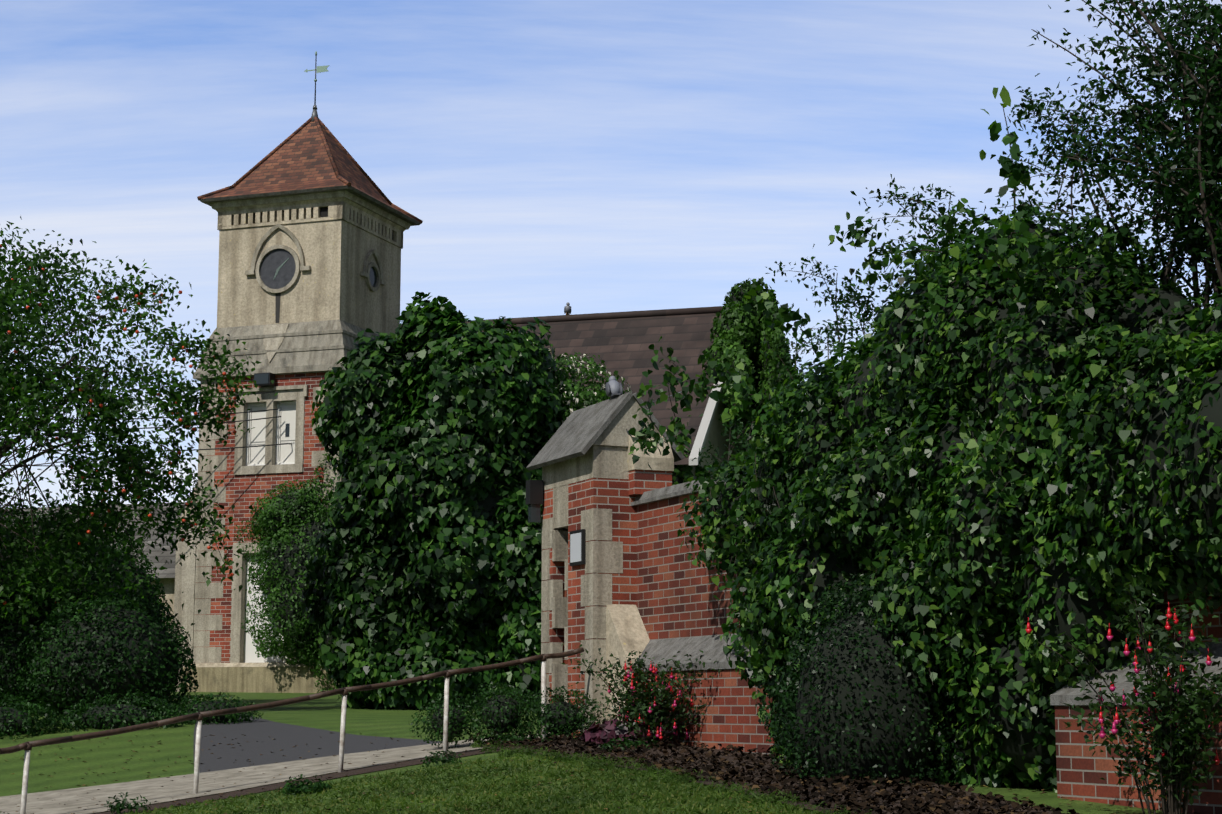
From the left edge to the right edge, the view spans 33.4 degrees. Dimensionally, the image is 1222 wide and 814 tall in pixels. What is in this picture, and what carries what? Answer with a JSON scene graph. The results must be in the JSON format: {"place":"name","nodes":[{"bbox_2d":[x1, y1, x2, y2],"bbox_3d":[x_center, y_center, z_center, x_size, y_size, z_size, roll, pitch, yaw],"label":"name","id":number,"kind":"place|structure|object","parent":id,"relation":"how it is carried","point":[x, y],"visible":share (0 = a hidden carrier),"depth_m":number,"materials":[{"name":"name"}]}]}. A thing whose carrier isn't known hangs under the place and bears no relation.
{"place":"outdoors","nodes":[
{"label":"outdoors","id":0,"kind":"place"},
{"bbox_2d":[0,734,558,813],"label":"concrete path","id":1,"kind":"structure","parent":0,"point":[153,790],"depth_m":17.87,"materials":[{"name":"beige concrete"}]},
{"bbox_2d":[193,702,442,772],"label":"asphalt path","id":2,"kind":"structure","parent":0,"point":[281,740],"depth_m":20.82,"materials":[{"name":"grey asphalt"}]},
{"bbox_2d":[0,692,1181,813],"bbox_3d":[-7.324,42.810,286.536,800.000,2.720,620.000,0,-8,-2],"label":"ground","id":3,"kind":"structure","parent":0,"point":[105,758],"depth_m":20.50,"materials":[{"name":"green plant"}]},
{"bbox_2d":[0,557,48,699],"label":"dark bush","id":4,"kind":"object","parent":3,"relation":"on","point":[12,579],"depth_m":26.34,"materials":[{"name":"green plant"}]},
{"bbox_2d":[0,504,176,638],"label":"hedge","id":5,"kind":"object","parent":3,"relation":"on","point":[138,570],"visible":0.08,"depth_m":33.09,"materials":[{"name":"green plant"}]},
{"bbox_2d":[0,589,198,715],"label":"round bush","id":6,"kind":"object","parent":3,"relation":"on","point":[117,647],"visible":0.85,"depth_m":24.95,"materials":[{"name":"green plant"}]},
{"bbox_2d":[0,690,262,739],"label":"border plants","id":7,"kind":"object","parent":3,"relation":"on","point":[110,715],"visible":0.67,"depth_m":22.81,"materials":[{"name":"green plant"}]},
{"bbox_2d":[0,216,277,652],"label":"crab apple tree","id":8,"kind":"object","parent":3,"relation":"on","point":[63,539],"visible":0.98,"depth_m":26.04,"materials":[{"name":"green plant"}]},
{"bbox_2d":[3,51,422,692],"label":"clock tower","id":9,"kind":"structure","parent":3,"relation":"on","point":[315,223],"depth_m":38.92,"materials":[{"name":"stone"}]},
{"bbox_2d":[234,451,345,692],"bbox_3d":[-5.322,3.128,37.736,3.356,4.699,2.060,0,-8,-2],"label":"climber bush","id":10,"kind":"object","parent":3,"relation":"on","point":[292,520],"visible":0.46,"depth_m":37.44,"materials":[{"name":"green plant"}]},
{"bbox_2d":[0,647,583,813],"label":"handrail","id":11,"kind":"object","parent":3,"relation":"on","point":[197,716],"visible":0.96,"depth_m":16.96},
{"bbox_2d":[96,748,500,813],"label":"path edge soil","id":12,"kind":"structure","parent":3,"relation":"on","point":[322,778],"depth_m":16.41,"materials":[{"name":"brown soil"}]},
{"bbox_2d":[0,730,658,813],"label":"weeds","id":13,"kind":"object","parent":3,"relation":"on","point":[118,807],"visible":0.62,"depth_m":14.97,"materials":[{"name":"green plant"}]},
{"bbox_2d":[300,291,582,709],"bbox_3d":[-2.141,1.889,28.847,4.382,7.213,3.432,0,-8,-2],"label":"ivy-covered tree","id":14,"kind":"object","parent":3,"relation":"on","point":[436,435],"visible":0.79,"depth_m":27.86,"materials":[{"name":"green plant"}]},
{"bbox_2d":[512,330,631,428],"bbox_3d":[-0.731,0.150,29.390,2.659,2.735,1.806,-4,-9,25],"label":"russian vine blossom","id":15,"kind":"object","parent":14,"relation":"attached to","point":[585,394],"visible":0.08,"depth_m":29.06,"materials":[{"name":"green plant"}]},
{"bbox_2d":[410,679,610,747],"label":"low shrubs","id":16,"kind":"object","parent":3,"relation":"on","point":[501,713],"visible":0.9,"depth_m":18.65,"materials":[{"name":"green plant"}]},
{"bbox_2d":[400,306,751,481],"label":"building roof","id":17,"kind":"structure","parent":3,"relation":"on","point":[620,342],"depth_m":43.01,"materials":[{"name":"brown tile"}]},
{"bbox_2d":[564,302,570,314],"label":"pigeon","id":18,"kind":"object","parent":17,"relation":"on","point":[567,309],"visible":1,"depth_m":44.73,"materials":[{"name":"grey"}]},
{"bbox_2d":[582,278,794,484],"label":"ivy","id":19,"kind":"object","parent":17,"relation":"attached to","point":[738,328],"visible":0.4,"depth_m":41.69,"materials":[{"name":"green plant"}]},
{"bbox_2d":[810,325,847,358],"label":"tv aerial","id":20,"kind":"object","parent":17,"relation":"attached to","point":[827,338],"visible":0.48,"depth_m":44.52,"materials":[{"name":"grey metal"}]},
{"bbox_2d":[13,732,1198,813],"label":"fallen leaves litter","id":21,"kind":"object","parent":3,"relation":"on","point":[1160,808],"visible":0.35,"depth_m":15.94,"materials":[{"name":"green plant"}]},
{"bbox_2d":[470,739,871,813],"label":"grass tufts","id":22,"kind":"object","parent":3,"relation":"on","point":[668,775],"visible":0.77,"depth_m":13.72,"materials":[{"name":"green plant"}]},
{"bbox_2d":[479,738,1052,813],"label":"mulch","id":23,"kind":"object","parent":3,"relation":"on","point":[728,757],"depth_m":13.06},
{"bbox_2d":[580,718,656,746],"bbox_3d":[0.065,2.839,17.450,0.691,0.353,0.841,0,-8,-2],"label":"heuchera plant","id":24,"kind":"object","parent":23,"relation":"on","point":[604,732],"visible":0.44,"depth_m":17.18,"materials":[{"name":"purple plant"}]},
{"bbox_2d":[561,641,723,746],"bbox_3d":[0.306,2.475,17.223,1.238,1.002,1.527,7,-11,-38],"label":"fuchsia bush","id":25,"kind":"object","parent":23,"relation":"on","point":[652,706],"visible":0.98,"depth_m":17.22,"materials":[{"name":"green plant"}]},
{"bbox_2d":[468,731,1079,813],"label":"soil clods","id":26,"kind":"object","parent":23,"relation":"on","point":[918,801],"visible":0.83,"depth_m":12.43,"materials":[{"name":"brown soil"}]},
{"bbox_2d":[755,571,971,785],"bbox_3d":[1.679,2.016,13.517,1.516,1.835,1.554,0,-8,-2],"label":"box shrub","id":27,"kind":"object","parent":23,"relation":"on","point":[860,705],"visible":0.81,"depth_m":12.97,"materials":[{"name":"green plant"}]},
{"bbox_2d":[526,371,1221,813],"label":"brick wall","id":28,"kind":"structure","parent":3,"relation":"on","point":[622,577],"depth_m":18.85,"materials":[{"name":"brick"}]},
{"bbox_2d":[692,0,1221,481],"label":"tree","id":29,"kind":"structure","parent":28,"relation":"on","point":[1142,146],"depth_m":12.70,"materials":[{"name":"green plant"}]},
{"bbox_2d":[626,198,1122,711],"bbox_3d":[1.574,0.410,14.309,0.907,3.423,6.114,4,-9,-23],"label":"ivy trail","id":30,"kind":"object","parent":29,"relation":"hanging from","point":[1006,250],"depth_m":13.49,"materials":[{"name":"green plant"}]},
{"bbox_2d":[677,205,1221,792],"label":"ivy","id":31,"kind":"object","parent":3,"relation":"on","point":[931,519],"depth_m":12.56,"materials":[{"name":"green plant"}]},
{"bbox_2d":[1020,564,1221,813],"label":"fuchsia bush","id":32,"kind":"object","parent":3,"relation":"on","point":[1172,742],"visible":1,"depth_m":10.35,"materials":[{"name":"green plant"}]},
{"bbox_2d":[1163,15,1221,294],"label":"shade tree","id":33,"kind":"object","parent":3,"relation":"on","point":[1192,195],"visible":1,"depth_m":10.67,"materials":[{"name":"green plant"}]},
{"bbox_2d":[0,0,1221,507],"label":"sky","id":34,"kind":"structure","parent":0,"point":[594,156],"materials":[{"name":"blue"}]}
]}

